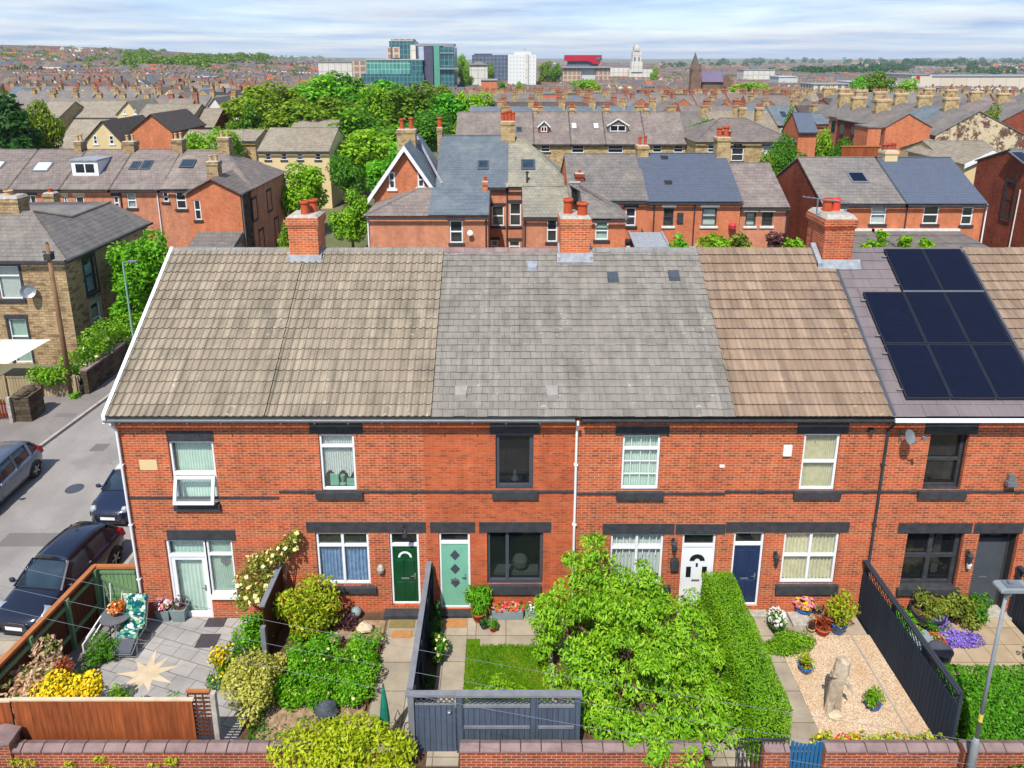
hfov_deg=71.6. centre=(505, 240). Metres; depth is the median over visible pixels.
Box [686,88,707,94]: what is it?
terraced house
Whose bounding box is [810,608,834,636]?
flower pot
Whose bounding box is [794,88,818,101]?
terraced house
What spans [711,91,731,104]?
terraced house
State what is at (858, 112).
street house
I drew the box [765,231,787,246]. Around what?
yard shrub
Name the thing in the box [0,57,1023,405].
ground
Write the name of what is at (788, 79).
commercial building
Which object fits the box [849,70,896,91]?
broadleaf tree
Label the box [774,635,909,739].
gravel
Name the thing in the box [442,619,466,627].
door mat
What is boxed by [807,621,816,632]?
flower pot
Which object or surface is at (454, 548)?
door
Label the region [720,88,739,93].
terraced house
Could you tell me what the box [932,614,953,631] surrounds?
violet flower mat
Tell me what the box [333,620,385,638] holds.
stone path
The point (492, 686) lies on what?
overhead wire
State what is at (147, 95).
terraced house
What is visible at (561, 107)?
terraced house
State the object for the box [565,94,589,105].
terraced house
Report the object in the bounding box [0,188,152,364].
corner house
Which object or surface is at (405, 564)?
door
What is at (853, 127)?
window
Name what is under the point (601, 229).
window
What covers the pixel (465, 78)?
broadleaf tree
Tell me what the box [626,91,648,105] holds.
terraced house
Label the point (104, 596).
garden tools
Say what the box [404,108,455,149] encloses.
broadleaf tree
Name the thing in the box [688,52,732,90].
church
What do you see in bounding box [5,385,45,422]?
gate pillar
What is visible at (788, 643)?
cushion plant
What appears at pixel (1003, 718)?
clipped hedge
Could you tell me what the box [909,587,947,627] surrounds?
round planter
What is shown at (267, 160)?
window
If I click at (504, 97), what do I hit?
terraced house
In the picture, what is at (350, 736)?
street shrub
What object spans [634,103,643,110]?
terraced house
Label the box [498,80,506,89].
broadleaf tree
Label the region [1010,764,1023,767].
street shrub
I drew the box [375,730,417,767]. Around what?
street shrub
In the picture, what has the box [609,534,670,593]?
window
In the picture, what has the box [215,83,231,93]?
terraced house
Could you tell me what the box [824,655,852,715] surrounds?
driftwood sculpture
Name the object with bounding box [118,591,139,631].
folding chair
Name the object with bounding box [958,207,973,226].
window
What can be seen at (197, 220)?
window
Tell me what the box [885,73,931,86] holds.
commercial building
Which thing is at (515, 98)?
terraced house
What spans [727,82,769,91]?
broadleaf tree
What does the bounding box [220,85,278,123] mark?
broadleaf tree
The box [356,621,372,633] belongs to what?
boulder
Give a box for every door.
[166,540,213,616]
[390,533,420,603]
[439,533,470,607]
[678,534,715,606]
[730,533,763,604]
[968,533,1010,604]
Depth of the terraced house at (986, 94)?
183.01 m
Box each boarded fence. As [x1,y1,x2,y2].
[0,375,80,398]
[0,697,197,740]
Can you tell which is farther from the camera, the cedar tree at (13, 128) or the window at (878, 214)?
the cedar tree at (13, 128)
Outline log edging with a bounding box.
[363,643,379,711]
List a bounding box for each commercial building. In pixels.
[318,61,352,78]
[481,79,497,90]
[736,69,774,79]
[769,76,797,82]
[799,83,848,89]
[838,81,896,84]
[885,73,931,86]
[890,85,939,91]
[931,75,1023,88]
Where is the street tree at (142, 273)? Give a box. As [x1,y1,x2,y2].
[104,227,168,314]
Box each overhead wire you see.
[1,563,977,741]
[1,608,837,767]
[3,586,977,765]
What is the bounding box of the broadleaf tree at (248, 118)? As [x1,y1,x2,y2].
[224,100,265,128]
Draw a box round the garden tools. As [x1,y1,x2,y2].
[103,580,111,626]
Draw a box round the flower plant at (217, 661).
[206,643,232,682]
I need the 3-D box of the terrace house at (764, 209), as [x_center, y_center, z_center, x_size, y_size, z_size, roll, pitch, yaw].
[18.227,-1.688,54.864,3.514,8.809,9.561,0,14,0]
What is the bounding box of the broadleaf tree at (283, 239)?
[277,217,288,246]
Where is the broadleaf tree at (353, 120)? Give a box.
[327,105,406,162]
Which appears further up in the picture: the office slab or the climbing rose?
the office slab
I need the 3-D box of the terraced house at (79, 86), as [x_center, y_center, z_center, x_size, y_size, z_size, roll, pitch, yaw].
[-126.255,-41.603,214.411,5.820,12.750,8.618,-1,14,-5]
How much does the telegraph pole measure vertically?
7.750 m
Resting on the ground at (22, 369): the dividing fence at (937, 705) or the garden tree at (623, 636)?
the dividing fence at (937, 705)
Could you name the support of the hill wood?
on the ground at (22, 369)
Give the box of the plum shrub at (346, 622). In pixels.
[333,611,358,631]
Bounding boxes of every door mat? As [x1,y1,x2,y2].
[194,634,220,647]
[204,618,226,626]
[389,620,414,627]
[391,630,411,637]
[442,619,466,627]
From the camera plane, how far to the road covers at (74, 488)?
27.32 m
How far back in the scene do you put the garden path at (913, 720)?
18.37 m
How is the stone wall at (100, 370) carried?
on the ground at (22, 369)
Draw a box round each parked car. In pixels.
[0,441,43,503]
[0,521,125,634]
[90,463,128,523]
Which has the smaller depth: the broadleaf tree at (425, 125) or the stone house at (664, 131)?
the stone house at (664, 131)
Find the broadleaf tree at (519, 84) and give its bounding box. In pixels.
[515,81,526,90]
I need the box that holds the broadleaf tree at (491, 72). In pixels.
[488,61,494,78]
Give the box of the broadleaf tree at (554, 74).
[548,63,561,81]
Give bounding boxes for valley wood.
[660,56,1023,74]
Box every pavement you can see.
[0,329,135,444]
[0,639,18,656]
[14,557,138,723]
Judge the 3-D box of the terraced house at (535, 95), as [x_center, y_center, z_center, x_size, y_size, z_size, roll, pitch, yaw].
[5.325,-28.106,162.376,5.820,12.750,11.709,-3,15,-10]
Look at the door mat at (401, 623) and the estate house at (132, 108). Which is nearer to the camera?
the door mat at (401, 623)
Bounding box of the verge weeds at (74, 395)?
[69,391,81,398]
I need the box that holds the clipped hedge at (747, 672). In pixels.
[699,571,793,760]
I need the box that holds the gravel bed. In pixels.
[255,701,362,739]
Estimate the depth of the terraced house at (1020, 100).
198.49 m
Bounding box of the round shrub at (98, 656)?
[80,629,121,667]
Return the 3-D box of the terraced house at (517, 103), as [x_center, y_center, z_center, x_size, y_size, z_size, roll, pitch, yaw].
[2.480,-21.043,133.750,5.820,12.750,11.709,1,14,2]
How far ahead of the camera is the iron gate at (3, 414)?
32.17 m
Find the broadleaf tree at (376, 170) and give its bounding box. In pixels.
[363,140,396,192]
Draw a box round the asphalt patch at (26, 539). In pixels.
[0,413,109,545]
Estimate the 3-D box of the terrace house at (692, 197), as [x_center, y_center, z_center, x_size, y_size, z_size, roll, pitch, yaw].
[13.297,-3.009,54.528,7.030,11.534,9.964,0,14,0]
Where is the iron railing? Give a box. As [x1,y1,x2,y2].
[735,738,789,767]
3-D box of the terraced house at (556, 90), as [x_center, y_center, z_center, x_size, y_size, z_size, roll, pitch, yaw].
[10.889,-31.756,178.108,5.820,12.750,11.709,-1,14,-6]
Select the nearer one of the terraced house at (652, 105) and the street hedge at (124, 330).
the street hedge at (124, 330)
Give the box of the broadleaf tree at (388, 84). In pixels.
[358,79,413,130]
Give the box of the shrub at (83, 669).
[70,666,97,688]
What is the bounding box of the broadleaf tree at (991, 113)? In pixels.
[984,102,1001,119]
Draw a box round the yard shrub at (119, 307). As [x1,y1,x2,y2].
[108,295,131,338]
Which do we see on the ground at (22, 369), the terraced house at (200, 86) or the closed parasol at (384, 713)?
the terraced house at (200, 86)
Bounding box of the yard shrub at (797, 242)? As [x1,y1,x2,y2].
[781,236,805,246]
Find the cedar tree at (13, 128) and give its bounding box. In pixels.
[0,93,53,148]
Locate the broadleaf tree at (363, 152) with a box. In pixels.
[334,129,395,198]
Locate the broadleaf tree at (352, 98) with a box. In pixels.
[323,70,371,104]
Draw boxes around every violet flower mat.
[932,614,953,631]
[938,629,986,648]
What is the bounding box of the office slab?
[472,54,507,80]
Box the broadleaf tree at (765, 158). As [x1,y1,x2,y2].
[758,150,776,175]
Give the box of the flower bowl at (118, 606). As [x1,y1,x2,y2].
[106,599,124,615]
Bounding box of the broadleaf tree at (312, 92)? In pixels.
[289,74,357,108]
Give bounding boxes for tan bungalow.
[899,140,998,156]
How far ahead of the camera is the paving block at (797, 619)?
20.43 m
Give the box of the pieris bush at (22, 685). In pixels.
[0,634,73,712]
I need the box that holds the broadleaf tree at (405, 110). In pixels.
[382,80,439,130]
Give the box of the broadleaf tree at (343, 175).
[325,152,366,208]
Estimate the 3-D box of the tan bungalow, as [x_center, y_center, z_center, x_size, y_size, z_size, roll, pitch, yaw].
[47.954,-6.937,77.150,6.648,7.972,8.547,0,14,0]
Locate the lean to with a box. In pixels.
[187,232,243,246]
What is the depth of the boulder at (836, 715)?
17.46 m
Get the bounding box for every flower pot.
[766,606,787,634]
[792,595,815,614]
[797,650,816,674]
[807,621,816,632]
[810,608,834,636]
[812,603,823,613]
[825,589,860,635]
[863,685,886,711]
[923,618,942,631]
[928,627,947,643]
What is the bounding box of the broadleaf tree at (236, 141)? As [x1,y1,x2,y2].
[206,126,244,156]
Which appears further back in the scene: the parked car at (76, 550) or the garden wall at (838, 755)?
the parked car at (76, 550)
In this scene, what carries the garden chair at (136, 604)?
on the patio at (192, 670)
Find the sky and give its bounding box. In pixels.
[0,0,1023,59]
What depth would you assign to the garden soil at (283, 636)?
19.51 m
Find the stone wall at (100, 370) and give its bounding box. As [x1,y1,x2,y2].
[79,330,135,393]
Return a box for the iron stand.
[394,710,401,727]
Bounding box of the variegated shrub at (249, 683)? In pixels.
[220,646,286,727]
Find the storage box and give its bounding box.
[907,630,932,659]
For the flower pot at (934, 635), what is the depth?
19.60 m
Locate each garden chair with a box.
[82,616,102,651]
[109,593,150,654]
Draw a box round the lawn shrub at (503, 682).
[463,673,527,701]
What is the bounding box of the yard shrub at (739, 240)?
[726,231,752,246]
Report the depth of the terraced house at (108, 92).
180.56 m
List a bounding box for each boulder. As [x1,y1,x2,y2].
[314,699,338,718]
[329,632,342,642]
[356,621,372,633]
[828,709,843,720]
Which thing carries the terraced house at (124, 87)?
on the ground at (22, 369)
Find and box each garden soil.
[238,612,411,764]
[411,614,586,767]
[573,612,781,767]
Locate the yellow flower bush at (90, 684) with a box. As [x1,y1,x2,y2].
[70,668,104,696]
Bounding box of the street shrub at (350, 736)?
[264,710,416,767]
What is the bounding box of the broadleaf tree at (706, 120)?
[689,118,714,126]
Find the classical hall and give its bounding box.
[470,61,487,85]
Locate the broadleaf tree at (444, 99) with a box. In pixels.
[413,93,467,134]
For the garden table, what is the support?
on the patio at (192, 670)
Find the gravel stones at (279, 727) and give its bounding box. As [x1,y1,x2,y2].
[260,700,363,739]
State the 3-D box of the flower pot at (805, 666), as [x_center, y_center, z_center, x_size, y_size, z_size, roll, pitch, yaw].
[7.952,11.092,18.742,0.463,0.664,0.461,0,14,0]
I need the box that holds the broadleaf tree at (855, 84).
[849,76,867,89]
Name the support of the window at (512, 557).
in the terraced house at (501, 425)
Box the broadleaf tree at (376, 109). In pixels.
[355,83,394,126]
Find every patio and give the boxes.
[73,618,263,740]
[467,612,568,646]
[767,612,866,634]
[915,619,1023,745]
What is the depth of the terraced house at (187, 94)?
177.79 m
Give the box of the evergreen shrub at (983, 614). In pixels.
[962,592,994,622]
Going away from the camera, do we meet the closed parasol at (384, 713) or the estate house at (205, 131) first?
the closed parasol at (384, 713)
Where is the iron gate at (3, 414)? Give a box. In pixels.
[0,399,8,417]
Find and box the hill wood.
[0,45,347,76]
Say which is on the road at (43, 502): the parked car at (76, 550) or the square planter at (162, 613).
the parked car at (76, 550)
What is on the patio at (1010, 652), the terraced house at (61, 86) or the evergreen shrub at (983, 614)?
the evergreen shrub at (983, 614)
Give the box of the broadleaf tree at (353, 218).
[326,187,369,246]
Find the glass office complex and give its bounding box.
[352,39,458,86]
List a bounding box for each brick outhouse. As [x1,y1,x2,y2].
[782,112,818,156]
[812,113,828,155]
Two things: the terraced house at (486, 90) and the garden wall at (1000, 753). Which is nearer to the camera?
the garden wall at (1000, 753)
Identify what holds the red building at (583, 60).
on the ground at (22, 369)
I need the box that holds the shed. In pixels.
[628,231,669,246]
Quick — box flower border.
[810,729,947,745]
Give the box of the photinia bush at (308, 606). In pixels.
[272,573,343,647]
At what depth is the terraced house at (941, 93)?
185.75 m
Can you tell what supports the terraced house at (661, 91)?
on the ground at (22, 369)
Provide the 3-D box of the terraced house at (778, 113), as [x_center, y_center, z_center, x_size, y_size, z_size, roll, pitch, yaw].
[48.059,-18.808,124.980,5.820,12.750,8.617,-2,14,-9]
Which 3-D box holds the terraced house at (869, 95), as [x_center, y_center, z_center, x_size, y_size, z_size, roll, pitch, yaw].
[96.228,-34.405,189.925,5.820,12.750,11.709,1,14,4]
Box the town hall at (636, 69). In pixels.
[610,45,653,76]
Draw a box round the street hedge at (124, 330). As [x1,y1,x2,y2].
[24,302,145,386]
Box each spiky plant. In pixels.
[105,683,132,696]
[163,690,179,696]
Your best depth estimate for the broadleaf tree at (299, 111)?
104.17 m
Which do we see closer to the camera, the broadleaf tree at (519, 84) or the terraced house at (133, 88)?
the terraced house at (133, 88)
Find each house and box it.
[0,149,38,193]
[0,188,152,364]
[6,134,87,201]
[7,81,26,98]
[12,83,39,98]
[13,85,40,114]
[21,91,56,137]
[26,81,42,90]
[30,88,48,97]
[37,85,59,93]
[38,101,83,145]
[42,82,57,90]
[45,83,64,90]
[50,91,79,100]
[51,88,72,97]
[56,134,139,202]
[57,119,109,148]
[58,82,73,90]
[58,85,78,93]
[72,88,95,97]
[73,101,126,118]
[74,82,90,90]
[74,91,102,103]
[79,85,98,93]
[80,83,97,90]
[85,115,145,148]
[91,82,107,90]
[92,88,116,97]
[98,91,126,100]
[101,85,117,93]
[101,247,301,617]
[107,82,121,90]
[107,132,186,259]
[110,83,127,90]
[113,86,136,93]
[113,88,137,97]
[115,98,158,117]
[122,91,150,100]
[124,82,140,90]
[128,108,206,148]
[129,80,139,86]
[132,86,156,94]
[135,88,158,97]
[138,104,205,116]
[141,82,157,88]
[141,83,155,90]
[149,91,174,103]
[156,88,182,97]
[156,130,287,247]
[157,82,174,93]
[163,84,184,94]
[168,92,199,103]
[174,82,197,93]
[178,86,195,97]
[183,129,243,148]
[187,79,199,88]
[190,89,215,106]
[196,80,209,92]
[198,83,215,91]
[198,84,215,94]
[198,108,228,128]
[206,89,237,107]
[207,96,230,107]
[215,80,229,87]
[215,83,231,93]
[215,86,227,94]
[227,84,242,94]
[228,92,238,119]
[232,84,245,89]
[235,129,267,160]
[264,198,443,619]
[291,120,346,132]
[367,117,437,202]
[417,110,515,247]
[422,247,578,617]
[456,111,534,145]
[464,88,484,97]
[469,87,488,92]
[470,89,495,97]
[470,98,504,110]
[484,94,506,105]
[487,92,512,101]
[493,89,517,97]
[500,103,509,110]
[501,88,522,93]
[506,94,534,105]
[506,136,563,248]
[509,98,534,110]
[512,92,537,101]
[518,89,540,97]
[531,98,565,110]
[532,103,571,165]
[535,94,562,105]
[537,92,555,101]
[537,103,543,110]
[543,88,559,94]
[543,89,561,97]
[557,198,735,617]
[560,89,584,97]
[560,135,649,246]
[562,91,583,101]
[562,98,595,110]
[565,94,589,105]
[568,88,579,94]
[568,103,606,152]
[582,89,606,97]
[587,91,610,101]
[587,94,617,105]
[592,98,625,110]
[601,103,644,152]
[604,89,629,105]
[623,98,655,110]
[626,89,651,102]
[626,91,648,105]
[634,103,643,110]
[636,126,743,246]
[640,103,686,152]
[648,89,671,105]
[651,88,663,93]
[651,88,667,94]
[656,93,679,110]
[666,88,687,94]
[667,103,705,128]
[669,91,691,105]
[670,89,696,105]
[676,88,682,93]
[676,97,711,111]
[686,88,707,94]
[688,88,701,93]
[692,89,716,105]
[696,247,895,618]
[699,102,733,120]
[706,88,727,99]
[708,94,726,105]
[709,97,740,110]
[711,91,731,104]
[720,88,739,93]
[725,88,746,102]
[729,162,790,246]
[732,102,780,132]
[740,89,768,104]
[741,97,774,122]
[746,93,760,104]
[753,91,774,104]
[766,97,798,132]
[768,89,789,104]
[769,88,785,94]
[776,143,908,246]
[781,90,808,104]
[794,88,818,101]
[794,89,812,101]
[794,97,825,111]
[797,93,811,104]
[803,196,1023,620]
[809,101,830,118]
[815,85,836,109]
[817,86,850,112]
[818,98,832,104]
[827,90,869,151]
[835,94,872,147]
[854,87,872,105]
[859,96,932,156]
[867,88,877,98]
[869,89,892,107]
[875,157,988,242]
[886,88,899,100]
[891,91,915,112]
[905,139,996,183]
[908,88,921,102]
[909,92,941,120]
[913,86,942,105]
[924,94,1023,151]
[935,87,967,106]
[935,88,944,96]
[943,88,967,98]
[959,89,994,111]
[960,246,1023,612]
[966,88,992,100]
[973,148,1023,246]
[983,90,1023,147]
[990,88,1017,102]
[1015,87,1023,100]
[1017,97,1023,102]
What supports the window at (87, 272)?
in the corner house at (79, 237)
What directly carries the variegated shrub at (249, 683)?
on the garden soil at (283, 636)
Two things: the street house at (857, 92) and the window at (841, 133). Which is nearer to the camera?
the window at (841, 133)
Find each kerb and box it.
[39,393,109,446]
[124,552,133,563]
[548,645,555,701]
[850,634,913,738]
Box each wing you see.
[182,154,282,246]
[363,176,490,247]
[521,170,584,246]
[568,181,629,246]
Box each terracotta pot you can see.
[479,616,489,629]
[487,618,498,632]
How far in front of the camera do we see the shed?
47.18 m
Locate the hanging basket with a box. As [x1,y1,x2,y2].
[728,222,735,229]
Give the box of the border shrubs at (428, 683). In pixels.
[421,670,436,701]
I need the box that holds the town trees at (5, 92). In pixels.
[0,46,1023,104]
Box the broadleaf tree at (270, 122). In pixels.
[249,107,292,129]
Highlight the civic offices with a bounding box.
[560,66,611,81]
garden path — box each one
[366,620,416,738]
[426,618,467,765]
[671,620,750,765]
[748,619,819,765]
[852,635,933,739]
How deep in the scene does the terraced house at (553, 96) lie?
162.75 m
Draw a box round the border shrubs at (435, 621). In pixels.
[429,598,442,649]
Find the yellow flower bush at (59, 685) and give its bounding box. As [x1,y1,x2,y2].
[27,668,79,696]
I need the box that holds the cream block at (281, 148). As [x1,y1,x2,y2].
[256,127,347,207]
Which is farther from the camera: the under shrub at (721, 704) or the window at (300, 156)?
the window at (300, 156)
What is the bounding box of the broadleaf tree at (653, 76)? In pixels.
[649,66,658,79]
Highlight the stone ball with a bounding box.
[350,605,361,618]
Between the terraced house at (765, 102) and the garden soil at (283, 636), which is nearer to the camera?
the garden soil at (283, 636)
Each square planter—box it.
[153,596,174,621]
[169,595,190,621]
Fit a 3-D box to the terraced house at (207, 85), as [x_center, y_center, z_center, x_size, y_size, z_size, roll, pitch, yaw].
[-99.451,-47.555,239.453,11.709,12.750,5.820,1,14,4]
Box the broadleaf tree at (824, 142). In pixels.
[814,127,833,156]
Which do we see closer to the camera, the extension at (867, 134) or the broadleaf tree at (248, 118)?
the extension at (867, 134)
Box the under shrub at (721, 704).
[705,661,732,717]
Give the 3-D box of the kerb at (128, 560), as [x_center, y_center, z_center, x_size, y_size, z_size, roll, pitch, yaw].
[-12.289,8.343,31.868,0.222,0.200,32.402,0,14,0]
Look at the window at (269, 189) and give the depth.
59.99 m
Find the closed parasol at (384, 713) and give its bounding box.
[380,683,389,726]
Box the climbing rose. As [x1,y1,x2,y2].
[229,528,301,612]
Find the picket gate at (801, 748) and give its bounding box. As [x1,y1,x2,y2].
[789,741,823,767]
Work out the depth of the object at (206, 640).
20.07 m
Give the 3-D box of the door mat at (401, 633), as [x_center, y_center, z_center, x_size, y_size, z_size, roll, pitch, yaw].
[-2.940,11.092,20.030,0.560,0.020,0.260,0,14,0]
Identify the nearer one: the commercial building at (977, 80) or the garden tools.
the garden tools
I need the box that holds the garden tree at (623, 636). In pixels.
[526,532,745,767]
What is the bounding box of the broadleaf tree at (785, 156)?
[768,130,800,173]
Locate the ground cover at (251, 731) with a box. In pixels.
[242,700,363,739]
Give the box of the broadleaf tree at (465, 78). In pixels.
[457,67,473,85]
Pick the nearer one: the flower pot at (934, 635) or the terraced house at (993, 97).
the flower pot at (934, 635)
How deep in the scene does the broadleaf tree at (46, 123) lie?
87.97 m
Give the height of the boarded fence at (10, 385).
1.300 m
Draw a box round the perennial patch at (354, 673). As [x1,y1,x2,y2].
[271,627,384,711]
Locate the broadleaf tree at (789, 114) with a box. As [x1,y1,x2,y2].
[782,105,794,131]
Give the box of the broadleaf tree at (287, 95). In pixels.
[257,80,316,113]
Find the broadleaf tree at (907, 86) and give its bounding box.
[890,77,919,91]
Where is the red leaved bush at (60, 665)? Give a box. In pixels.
[39,656,73,681]
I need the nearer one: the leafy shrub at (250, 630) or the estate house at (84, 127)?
the leafy shrub at (250, 630)
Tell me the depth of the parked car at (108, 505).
25.11 m
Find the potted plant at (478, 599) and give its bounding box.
[462,583,492,622]
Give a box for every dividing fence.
[259,562,285,664]
[407,561,433,729]
[857,560,963,741]
[1008,566,1023,634]
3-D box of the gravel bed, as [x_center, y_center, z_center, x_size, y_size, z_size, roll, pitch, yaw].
[-4.775,11.854,17.128,2.450,0.006,1.700,0,14,0]
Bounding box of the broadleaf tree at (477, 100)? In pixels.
[469,91,494,105]
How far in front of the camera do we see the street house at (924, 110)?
96.63 m
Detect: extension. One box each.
[853,124,882,145]
[853,229,894,246]
[871,229,987,247]
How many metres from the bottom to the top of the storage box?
0.550 m
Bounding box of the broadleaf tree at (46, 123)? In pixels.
[23,99,65,148]
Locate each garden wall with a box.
[0,723,394,767]
[460,739,702,767]
[758,740,790,767]
[820,739,959,767]
[957,740,1023,767]
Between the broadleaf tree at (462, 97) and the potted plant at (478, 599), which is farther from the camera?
the broadleaf tree at (462, 97)
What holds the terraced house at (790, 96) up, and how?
on the ground at (22, 369)
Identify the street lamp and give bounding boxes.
[122,260,137,338]
[966,580,1023,767]
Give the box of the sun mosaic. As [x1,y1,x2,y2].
[118,650,179,694]
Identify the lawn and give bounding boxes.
[463,646,550,702]
[467,639,479,645]
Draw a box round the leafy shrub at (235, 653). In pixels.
[205,639,242,689]
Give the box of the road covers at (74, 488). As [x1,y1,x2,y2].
[65,423,114,493]
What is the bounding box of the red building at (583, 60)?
[564,55,601,65]
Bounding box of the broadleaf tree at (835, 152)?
[827,137,850,156]
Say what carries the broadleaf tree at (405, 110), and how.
on the ground at (22, 369)
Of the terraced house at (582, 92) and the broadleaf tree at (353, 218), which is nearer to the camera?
the broadleaf tree at (353, 218)
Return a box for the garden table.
[99,603,129,641]
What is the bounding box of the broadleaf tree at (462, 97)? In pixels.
[447,90,475,134]
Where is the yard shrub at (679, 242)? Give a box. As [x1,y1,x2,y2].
[668,233,689,246]
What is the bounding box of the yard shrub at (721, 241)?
[695,231,745,246]
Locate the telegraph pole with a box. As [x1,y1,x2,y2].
[42,242,72,396]
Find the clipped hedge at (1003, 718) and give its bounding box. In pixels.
[936,663,1023,744]
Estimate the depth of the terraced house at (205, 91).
193.78 m
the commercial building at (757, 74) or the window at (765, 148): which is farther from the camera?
the commercial building at (757, 74)
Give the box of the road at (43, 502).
[0,399,132,638]
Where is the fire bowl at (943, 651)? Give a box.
[929,640,953,669]
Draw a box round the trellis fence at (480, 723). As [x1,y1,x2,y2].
[455,690,581,753]
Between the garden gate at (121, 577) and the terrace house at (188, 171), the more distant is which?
the terrace house at (188, 171)
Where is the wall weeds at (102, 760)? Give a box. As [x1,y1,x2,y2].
[7,756,177,767]
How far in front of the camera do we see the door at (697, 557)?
20.50 m
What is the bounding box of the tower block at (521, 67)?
[508,49,535,84]
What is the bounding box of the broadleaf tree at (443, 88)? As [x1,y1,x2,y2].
[424,84,453,98]
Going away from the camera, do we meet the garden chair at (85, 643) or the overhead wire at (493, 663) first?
the overhead wire at (493, 663)
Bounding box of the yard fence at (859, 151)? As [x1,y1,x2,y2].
[841,146,881,156]
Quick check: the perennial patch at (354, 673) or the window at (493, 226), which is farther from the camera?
the window at (493, 226)
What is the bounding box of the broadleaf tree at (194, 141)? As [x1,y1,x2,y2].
[184,130,213,149]
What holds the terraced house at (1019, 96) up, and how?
on the ground at (22, 369)
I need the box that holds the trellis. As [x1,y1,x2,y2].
[185,689,221,739]
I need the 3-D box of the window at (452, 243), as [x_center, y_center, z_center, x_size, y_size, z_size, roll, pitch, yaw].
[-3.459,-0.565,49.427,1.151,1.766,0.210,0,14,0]
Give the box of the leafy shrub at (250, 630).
[231,610,273,656]
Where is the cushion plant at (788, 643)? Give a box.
[764,627,816,657]
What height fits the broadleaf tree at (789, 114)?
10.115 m
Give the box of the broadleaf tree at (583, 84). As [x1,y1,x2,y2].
[570,78,600,91]
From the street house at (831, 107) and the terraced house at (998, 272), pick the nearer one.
the terraced house at (998, 272)
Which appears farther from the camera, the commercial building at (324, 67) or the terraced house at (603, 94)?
the commercial building at (324, 67)
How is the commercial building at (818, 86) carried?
on the ground at (22, 369)
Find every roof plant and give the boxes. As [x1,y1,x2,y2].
[859,239,890,246]
[875,229,889,243]
[896,235,912,247]
[917,237,935,246]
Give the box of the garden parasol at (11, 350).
[0,339,50,363]
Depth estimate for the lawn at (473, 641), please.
19.76 m
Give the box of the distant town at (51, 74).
[0,45,1023,117]
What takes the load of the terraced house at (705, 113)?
on the ground at (22, 369)
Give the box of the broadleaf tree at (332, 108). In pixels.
[305,96,364,119]
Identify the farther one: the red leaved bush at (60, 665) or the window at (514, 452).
the window at (514, 452)
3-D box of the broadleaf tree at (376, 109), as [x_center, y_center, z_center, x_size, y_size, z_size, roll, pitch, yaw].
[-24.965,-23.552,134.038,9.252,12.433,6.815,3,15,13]
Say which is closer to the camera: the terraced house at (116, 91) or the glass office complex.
the terraced house at (116, 91)
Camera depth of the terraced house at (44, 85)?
213.62 m
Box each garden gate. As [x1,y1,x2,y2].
[93,564,138,610]
[405,690,455,753]
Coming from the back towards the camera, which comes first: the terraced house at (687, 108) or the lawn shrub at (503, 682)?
the terraced house at (687, 108)
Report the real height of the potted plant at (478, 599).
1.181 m
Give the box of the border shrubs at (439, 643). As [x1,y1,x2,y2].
[429,631,448,663]
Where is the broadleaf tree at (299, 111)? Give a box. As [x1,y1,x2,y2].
[262,101,336,126]
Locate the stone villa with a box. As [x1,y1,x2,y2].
[684,103,797,171]
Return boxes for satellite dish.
[20,284,35,297]
[898,429,925,444]
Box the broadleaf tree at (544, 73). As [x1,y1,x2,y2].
[538,60,551,81]
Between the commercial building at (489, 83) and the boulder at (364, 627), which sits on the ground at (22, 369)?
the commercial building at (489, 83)
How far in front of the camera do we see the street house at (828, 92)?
126.28 m
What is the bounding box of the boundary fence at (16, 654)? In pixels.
[0,565,103,714]
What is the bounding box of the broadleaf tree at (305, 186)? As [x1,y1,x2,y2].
[281,161,328,216]
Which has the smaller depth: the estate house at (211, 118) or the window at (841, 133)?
the window at (841, 133)
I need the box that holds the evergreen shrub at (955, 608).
[932,590,984,630]
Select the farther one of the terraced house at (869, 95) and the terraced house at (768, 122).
the terraced house at (869, 95)
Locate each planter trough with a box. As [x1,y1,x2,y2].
[489,601,525,619]
[522,601,555,619]
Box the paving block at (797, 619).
[787,611,810,627]
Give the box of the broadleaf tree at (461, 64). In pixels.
[457,53,469,77]
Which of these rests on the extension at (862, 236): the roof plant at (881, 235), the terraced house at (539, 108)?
the roof plant at (881, 235)
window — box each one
[0,266,26,302]
[8,319,32,361]
[81,251,100,298]
[88,295,105,334]
[93,136,98,144]
[109,136,115,144]
[126,193,138,209]
[161,193,170,203]
[169,441,220,510]
[175,193,188,210]
[193,200,203,221]
[206,540,239,599]
[251,195,258,222]
[258,226,265,246]
[264,154,271,161]
[266,188,272,212]
[274,216,279,245]
[280,154,287,161]
[296,154,303,161]
[314,154,321,161]
[315,435,362,499]
[316,533,376,593]
[387,172,397,190]
[416,172,423,187]
[448,221,464,245]
[487,532,542,594]
[490,206,505,227]
[492,434,537,499]
[508,203,521,227]
[509,241,519,246]
[541,146,550,152]
[545,221,557,243]
[593,223,609,242]
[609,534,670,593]
[616,435,663,500]
[626,208,636,227]
[661,208,674,227]
[699,208,717,227]
[730,148,743,161]
[743,212,756,227]
[759,212,773,227]
[763,146,773,155]
[775,533,838,594]
[793,434,841,499]
[831,120,835,132]
[839,124,844,136]
[850,126,854,138]
[868,207,886,225]
[895,533,959,595]
[916,435,966,499]
[920,207,939,225]
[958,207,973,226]
[1000,179,1017,220]
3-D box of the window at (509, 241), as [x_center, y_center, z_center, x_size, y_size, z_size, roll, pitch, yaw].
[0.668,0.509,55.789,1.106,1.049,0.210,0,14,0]
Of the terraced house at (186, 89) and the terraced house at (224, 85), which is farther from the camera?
the terraced house at (224, 85)
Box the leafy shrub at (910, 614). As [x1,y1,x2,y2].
[890,604,923,634]

